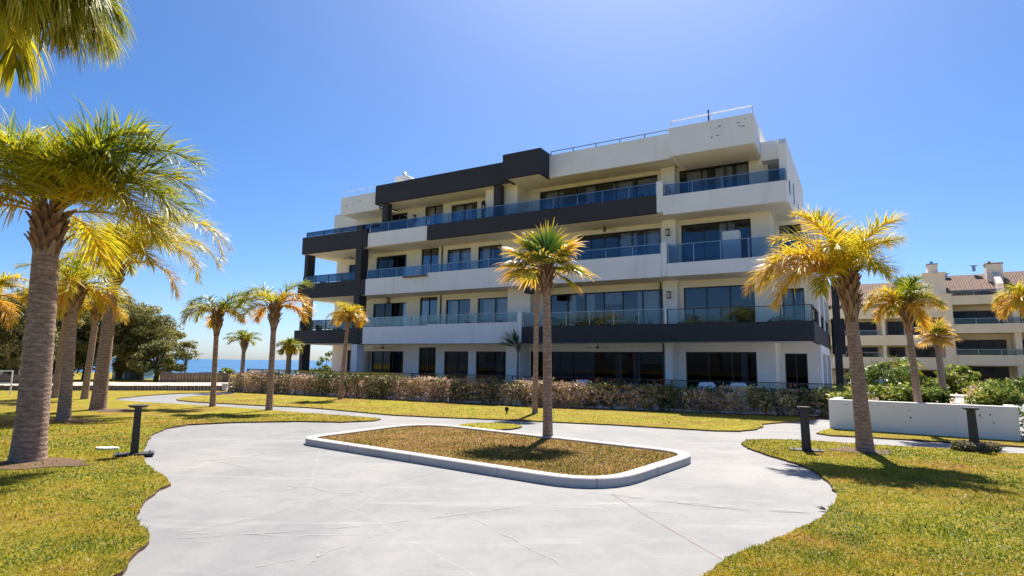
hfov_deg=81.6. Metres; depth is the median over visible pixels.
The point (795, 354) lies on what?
window
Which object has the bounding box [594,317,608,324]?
balcony chair
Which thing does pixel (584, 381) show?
garden table
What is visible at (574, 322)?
balcony table
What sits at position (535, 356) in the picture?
palm tree
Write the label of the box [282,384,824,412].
terrace
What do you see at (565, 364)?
window
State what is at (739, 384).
garden table
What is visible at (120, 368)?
broadleaf tree
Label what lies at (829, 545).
lawn
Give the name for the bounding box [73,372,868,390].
ground
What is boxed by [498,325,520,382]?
palm tree
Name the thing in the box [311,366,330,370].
shrub
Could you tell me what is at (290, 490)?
plaza
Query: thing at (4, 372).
beach hut
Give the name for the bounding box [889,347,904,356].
window
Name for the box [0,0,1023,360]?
sky
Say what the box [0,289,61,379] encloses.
broadleaf tree
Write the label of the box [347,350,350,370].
window
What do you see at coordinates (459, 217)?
window
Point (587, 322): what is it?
potted plant
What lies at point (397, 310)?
window
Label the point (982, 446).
clipped bush
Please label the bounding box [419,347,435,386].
window
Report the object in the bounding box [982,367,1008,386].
window
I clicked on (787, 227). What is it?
window
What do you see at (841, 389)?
shrub
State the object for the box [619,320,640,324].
potted plant
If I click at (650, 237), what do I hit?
window
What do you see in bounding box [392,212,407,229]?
window
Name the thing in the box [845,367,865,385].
bush
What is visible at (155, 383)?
promenade
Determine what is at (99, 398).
palm tree
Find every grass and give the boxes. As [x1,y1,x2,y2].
[466,422,516,428]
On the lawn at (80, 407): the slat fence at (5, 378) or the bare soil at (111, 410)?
the bare soil at (111, 410)
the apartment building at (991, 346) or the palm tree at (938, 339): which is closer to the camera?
the palm tree at (938, 339)
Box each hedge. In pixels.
[228,370,848,416]
[956,377,1023,395]
[1004,375,1023,387]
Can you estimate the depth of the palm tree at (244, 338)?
29.21 m
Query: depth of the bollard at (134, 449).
9.66 m
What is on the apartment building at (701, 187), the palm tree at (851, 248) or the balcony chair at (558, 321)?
the balcony chair at (558, 321)
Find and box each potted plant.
[542,321,561,325]
[577,320,599,325]
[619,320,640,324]
[678,318,703,322]
[711,316,736,322]
[768,315,795,320]
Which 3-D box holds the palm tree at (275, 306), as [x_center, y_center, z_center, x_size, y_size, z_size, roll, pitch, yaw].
[-7.679,1.747,18.873,2.655,4.272,2.227,-6,-10,42]
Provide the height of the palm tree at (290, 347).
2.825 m
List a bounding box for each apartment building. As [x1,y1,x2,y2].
[247,105,845,400]
[827,261,1023,387]
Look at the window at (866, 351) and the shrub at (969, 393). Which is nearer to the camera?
the shrub at (969, 393)
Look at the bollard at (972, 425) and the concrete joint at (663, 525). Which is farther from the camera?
the bollard at (972, 425)
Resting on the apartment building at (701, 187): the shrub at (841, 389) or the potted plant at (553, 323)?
the potted plant at (553, 323)
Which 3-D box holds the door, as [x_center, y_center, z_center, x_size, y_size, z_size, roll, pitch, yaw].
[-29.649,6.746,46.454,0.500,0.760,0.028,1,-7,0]
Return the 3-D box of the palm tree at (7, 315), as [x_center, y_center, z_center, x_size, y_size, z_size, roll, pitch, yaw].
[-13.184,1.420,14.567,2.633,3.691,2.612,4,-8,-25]
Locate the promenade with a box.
[0,382,228,385]
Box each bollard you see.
[113,404,153,456]
[790,406,823,452]
[961,407,979,443]
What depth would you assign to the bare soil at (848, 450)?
11.23 m
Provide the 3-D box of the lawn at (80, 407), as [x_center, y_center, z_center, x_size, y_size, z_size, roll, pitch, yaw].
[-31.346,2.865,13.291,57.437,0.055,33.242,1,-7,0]
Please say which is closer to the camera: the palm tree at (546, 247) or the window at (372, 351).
the palm tree at (546, 247)
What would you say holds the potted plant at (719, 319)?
on the apartment building at (701, 187)
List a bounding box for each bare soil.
[0,457,88,469]
[50,419,101,422]
[91,409,133,411]
[826,447,891,454]
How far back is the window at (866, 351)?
57.26 m
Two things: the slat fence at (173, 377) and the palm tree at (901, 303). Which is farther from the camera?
the slat fence at (173, 377)
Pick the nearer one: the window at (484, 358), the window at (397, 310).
the window at (484, 358)
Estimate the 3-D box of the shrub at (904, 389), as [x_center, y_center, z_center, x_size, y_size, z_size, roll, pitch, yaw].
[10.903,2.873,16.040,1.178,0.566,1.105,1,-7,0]
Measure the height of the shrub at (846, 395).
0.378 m
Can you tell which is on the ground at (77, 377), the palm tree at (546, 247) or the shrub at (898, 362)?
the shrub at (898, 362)
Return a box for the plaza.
[117,387,1023,575]
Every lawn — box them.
[0,390,380,575]
[176,392,816,431]
[321,426,673,475]
[459,423,521,430]
[702,439,1023,575]
[816,428,1023,447]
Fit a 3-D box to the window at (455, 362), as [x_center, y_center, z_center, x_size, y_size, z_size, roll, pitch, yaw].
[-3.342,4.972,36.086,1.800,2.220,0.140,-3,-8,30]
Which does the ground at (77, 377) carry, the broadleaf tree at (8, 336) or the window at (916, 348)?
the broadleaf tree at (8, 336)
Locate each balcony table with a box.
[568,321,583,325]
[608,320,621,324]
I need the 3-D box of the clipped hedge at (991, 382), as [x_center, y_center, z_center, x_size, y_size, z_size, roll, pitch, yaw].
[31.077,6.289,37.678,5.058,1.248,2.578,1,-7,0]
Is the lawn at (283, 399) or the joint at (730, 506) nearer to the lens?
the joint at (730, 506)
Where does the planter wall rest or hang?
on the plaza
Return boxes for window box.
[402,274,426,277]
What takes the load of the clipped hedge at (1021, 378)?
on the ground at (77, 377)
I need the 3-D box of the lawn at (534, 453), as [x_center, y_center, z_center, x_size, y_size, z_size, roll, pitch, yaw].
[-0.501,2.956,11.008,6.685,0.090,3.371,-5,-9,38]
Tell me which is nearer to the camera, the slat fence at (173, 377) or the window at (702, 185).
the window at (702, 185)
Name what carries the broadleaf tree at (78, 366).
on the ground at (77, 377)
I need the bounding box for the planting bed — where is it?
[232,391,828,418]
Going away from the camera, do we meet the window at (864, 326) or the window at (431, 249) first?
the window at (431, 249)
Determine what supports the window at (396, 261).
in the apartment building at (701, 187)
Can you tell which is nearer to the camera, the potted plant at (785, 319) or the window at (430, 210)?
the potted plant at (785, 319)
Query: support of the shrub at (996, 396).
in the planter wall
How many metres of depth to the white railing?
24.67 m
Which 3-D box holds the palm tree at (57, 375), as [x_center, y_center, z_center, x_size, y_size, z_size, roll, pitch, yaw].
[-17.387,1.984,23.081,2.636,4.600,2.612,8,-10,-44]
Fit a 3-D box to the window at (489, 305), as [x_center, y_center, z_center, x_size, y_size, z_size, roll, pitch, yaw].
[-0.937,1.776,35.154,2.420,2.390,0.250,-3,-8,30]
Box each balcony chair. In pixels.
[556,318,569,325]
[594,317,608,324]
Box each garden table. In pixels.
[572,380,589,404]
[695,382,716,408]
[728,383,748,409]
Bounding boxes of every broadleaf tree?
[0,288,21,369]
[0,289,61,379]
[52,295,101,380]
[55,289,128,379]
[97,295,155,379]
[112,300,202,379]
[126,339,191,380]
[177,341,196,372]
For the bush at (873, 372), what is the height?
2.336 m
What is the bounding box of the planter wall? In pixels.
[828,393,1020,440]
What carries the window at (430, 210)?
in the apartment building at (701, 187)
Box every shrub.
[218,367,234,380]
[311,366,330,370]
[314,350,331,370]
[819,383,851,411]
[826,389,875,399]
[867,381,922,401]
[901,385,937,402]
[909,384,956,403]
[956,384,982,402]
[961,383,1023,406]
[1018,407,1023,436]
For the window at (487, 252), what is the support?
in the apartment building at (701, 187)
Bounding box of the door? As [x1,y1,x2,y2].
[130,369,136,378]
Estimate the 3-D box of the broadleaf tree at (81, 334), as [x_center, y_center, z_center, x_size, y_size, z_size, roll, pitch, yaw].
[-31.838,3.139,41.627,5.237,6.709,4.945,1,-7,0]
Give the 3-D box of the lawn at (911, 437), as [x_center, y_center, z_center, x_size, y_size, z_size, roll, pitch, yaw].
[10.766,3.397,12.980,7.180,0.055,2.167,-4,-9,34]
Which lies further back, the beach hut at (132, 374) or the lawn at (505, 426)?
the beach hut at (132, 374)
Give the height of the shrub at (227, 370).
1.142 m
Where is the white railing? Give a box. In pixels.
[0,370,13,393]
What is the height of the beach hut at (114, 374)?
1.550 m
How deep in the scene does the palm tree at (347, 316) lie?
24.63 m
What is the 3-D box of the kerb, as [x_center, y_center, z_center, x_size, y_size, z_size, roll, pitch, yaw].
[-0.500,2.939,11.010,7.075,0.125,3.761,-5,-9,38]
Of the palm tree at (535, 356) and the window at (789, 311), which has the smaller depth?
the palm tree at (535, 356)
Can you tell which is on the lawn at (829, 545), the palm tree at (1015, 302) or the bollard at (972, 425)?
the bollard at (972, 425)
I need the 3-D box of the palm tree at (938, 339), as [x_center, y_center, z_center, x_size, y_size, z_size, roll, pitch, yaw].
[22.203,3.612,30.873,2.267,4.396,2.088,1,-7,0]
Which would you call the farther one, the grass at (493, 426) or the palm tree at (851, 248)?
the grass at (493, 426)
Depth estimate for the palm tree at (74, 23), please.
7.26 m
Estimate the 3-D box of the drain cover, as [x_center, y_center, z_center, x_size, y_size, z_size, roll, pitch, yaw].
[-6.991,2.768,10.238,0.380,0.035,0.195,1,-7,0]
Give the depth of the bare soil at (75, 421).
14.65 m
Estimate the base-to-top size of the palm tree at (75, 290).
4.191 m
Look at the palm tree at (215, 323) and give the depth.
20.07 m
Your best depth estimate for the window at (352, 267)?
42.96 m
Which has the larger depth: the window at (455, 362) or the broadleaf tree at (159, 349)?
the broadleaf tree at (159, 349)
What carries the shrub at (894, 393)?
in the planter wall
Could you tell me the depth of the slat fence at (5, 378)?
34.98 m
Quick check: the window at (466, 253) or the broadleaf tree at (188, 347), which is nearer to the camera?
the window at (466, 253)
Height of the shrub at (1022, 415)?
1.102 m
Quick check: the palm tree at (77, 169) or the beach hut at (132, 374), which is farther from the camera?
the beach hut at (132, 374)
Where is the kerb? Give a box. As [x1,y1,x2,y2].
[305,424,690,487]
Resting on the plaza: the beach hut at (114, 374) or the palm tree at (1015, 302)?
the palm tree at (1015, 302)
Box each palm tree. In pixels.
[0,0,136,102]
[0,93,223,462]
[0,271,29,330]
[12,252,138,419]
[51,293,104,397]
[58,207,237,409]
[58,288,130,398]
[176,287,254,406]
[223,329,261,385]
[230,278,318,409]
[276,336,304,379]
[326,301,368,398]
[492,217,599,436]
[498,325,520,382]
[519,264,555,413]
[741,202,912,451]
[861,273,948,402]
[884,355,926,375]
[914,316,962,388]
[991,279,1023,322]
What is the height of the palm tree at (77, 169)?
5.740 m
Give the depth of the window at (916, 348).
55.17 m
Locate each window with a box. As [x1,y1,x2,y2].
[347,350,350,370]
[349,265,354,271]
[371,351,403,385]
[374,302,405,326]
[377,254,406,277]
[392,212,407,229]
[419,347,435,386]
[420,297,436,325]
[422,248,438,274]
[426,204,442,225]
[444,351,467,387]
[446,299,469,323]
[448,248,470,270]
[452,202,476,221]
[476,351,505,389]
[478,245,501,268]
[478,297,507,322]
[531,352,662,393]
[540,175,656,209]
[550,289,662,325]
[578,228,660,259]
[679,161,748,193]
[681,218,751,261]
[684,284,755,322]
[686,352,757,386]
[779,224,801,253]
[782,288,804,320]
[785,353,808,395]
[844,322,876,335]
[846,347,877,356]
[887,321,903,334]
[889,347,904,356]
[915,347,933,353]
[927,371,937,379]
[953,310,1003,323]
[955,340,1006,354]
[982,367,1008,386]
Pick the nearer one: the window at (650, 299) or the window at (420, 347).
the window at (650, 299)
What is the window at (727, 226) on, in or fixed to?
in the apartment building at (701, 187)
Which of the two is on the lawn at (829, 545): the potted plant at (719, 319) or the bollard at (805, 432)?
the bollard at (805, 432)
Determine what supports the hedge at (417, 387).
on the planting bed
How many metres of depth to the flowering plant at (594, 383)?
22.82 m
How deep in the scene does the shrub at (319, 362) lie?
43.67 m
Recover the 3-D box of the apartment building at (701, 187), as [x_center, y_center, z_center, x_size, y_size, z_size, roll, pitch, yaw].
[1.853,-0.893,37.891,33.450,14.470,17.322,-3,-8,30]
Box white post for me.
[221,383,227,390]
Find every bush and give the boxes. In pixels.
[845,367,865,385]
[864,361,910,392]
[910,376,949,388]
[934,364,981,393]
[949,440,1002,452]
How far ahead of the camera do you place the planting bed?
21.05 m
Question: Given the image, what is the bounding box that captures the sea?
[74,358,331,372]
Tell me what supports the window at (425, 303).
in the apartment building at (701, 187)
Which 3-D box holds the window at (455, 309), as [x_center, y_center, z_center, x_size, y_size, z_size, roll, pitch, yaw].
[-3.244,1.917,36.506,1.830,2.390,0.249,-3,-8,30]
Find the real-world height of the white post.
0.430 m
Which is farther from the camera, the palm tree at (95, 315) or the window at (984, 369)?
the window at (984, 369)
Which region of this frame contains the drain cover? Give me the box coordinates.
[96,447,119,449]
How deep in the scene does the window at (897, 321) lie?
56.34 m
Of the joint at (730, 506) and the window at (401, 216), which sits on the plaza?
the joint at (730, 506)
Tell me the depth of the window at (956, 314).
53.81 m
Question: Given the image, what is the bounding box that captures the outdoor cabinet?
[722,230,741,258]
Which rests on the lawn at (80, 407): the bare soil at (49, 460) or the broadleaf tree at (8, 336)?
the bare soil at (49, 460)
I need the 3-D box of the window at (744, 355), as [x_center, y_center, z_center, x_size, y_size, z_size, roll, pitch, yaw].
[10.006,4.171,28.340,3.250,2.220,0.251,-3,-8,30]
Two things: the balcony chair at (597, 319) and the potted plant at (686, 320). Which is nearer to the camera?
the potted plant at (686, 320)
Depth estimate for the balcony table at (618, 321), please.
29.82 m
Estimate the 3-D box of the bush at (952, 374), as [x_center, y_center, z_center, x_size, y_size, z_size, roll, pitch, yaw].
[29.666,6.093,39.560,2.608,2.127,2.834,-6,-10,44]
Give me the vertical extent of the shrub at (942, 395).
0.592 m
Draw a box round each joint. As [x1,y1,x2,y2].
[612,494,721,558]
[633,496,805,512]
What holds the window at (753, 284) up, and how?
in the apartment building at (701, 187)
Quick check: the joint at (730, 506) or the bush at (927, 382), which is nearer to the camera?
the joint at (730, 506)
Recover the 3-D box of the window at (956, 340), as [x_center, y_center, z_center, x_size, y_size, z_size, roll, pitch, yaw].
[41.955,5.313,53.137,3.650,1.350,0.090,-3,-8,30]
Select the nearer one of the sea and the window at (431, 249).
the window at (431, 249)
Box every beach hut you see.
[0,366,19,374]
[111,361,126,378]
[126,367,153,378]
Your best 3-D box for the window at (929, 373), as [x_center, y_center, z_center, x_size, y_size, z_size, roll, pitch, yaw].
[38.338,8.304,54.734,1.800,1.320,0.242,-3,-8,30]
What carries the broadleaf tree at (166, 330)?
on the ground at (77, 377)
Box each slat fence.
[0,374,53,383]
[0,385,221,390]
[159,372,245,382]
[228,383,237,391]
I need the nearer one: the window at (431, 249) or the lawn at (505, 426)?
the lawn at (505, 426)
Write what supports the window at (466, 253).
in the apartment building at (701, 187)
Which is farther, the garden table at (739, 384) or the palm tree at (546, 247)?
the garden table at (739, 384)
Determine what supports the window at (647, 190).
in the apartment building at (701, 187)

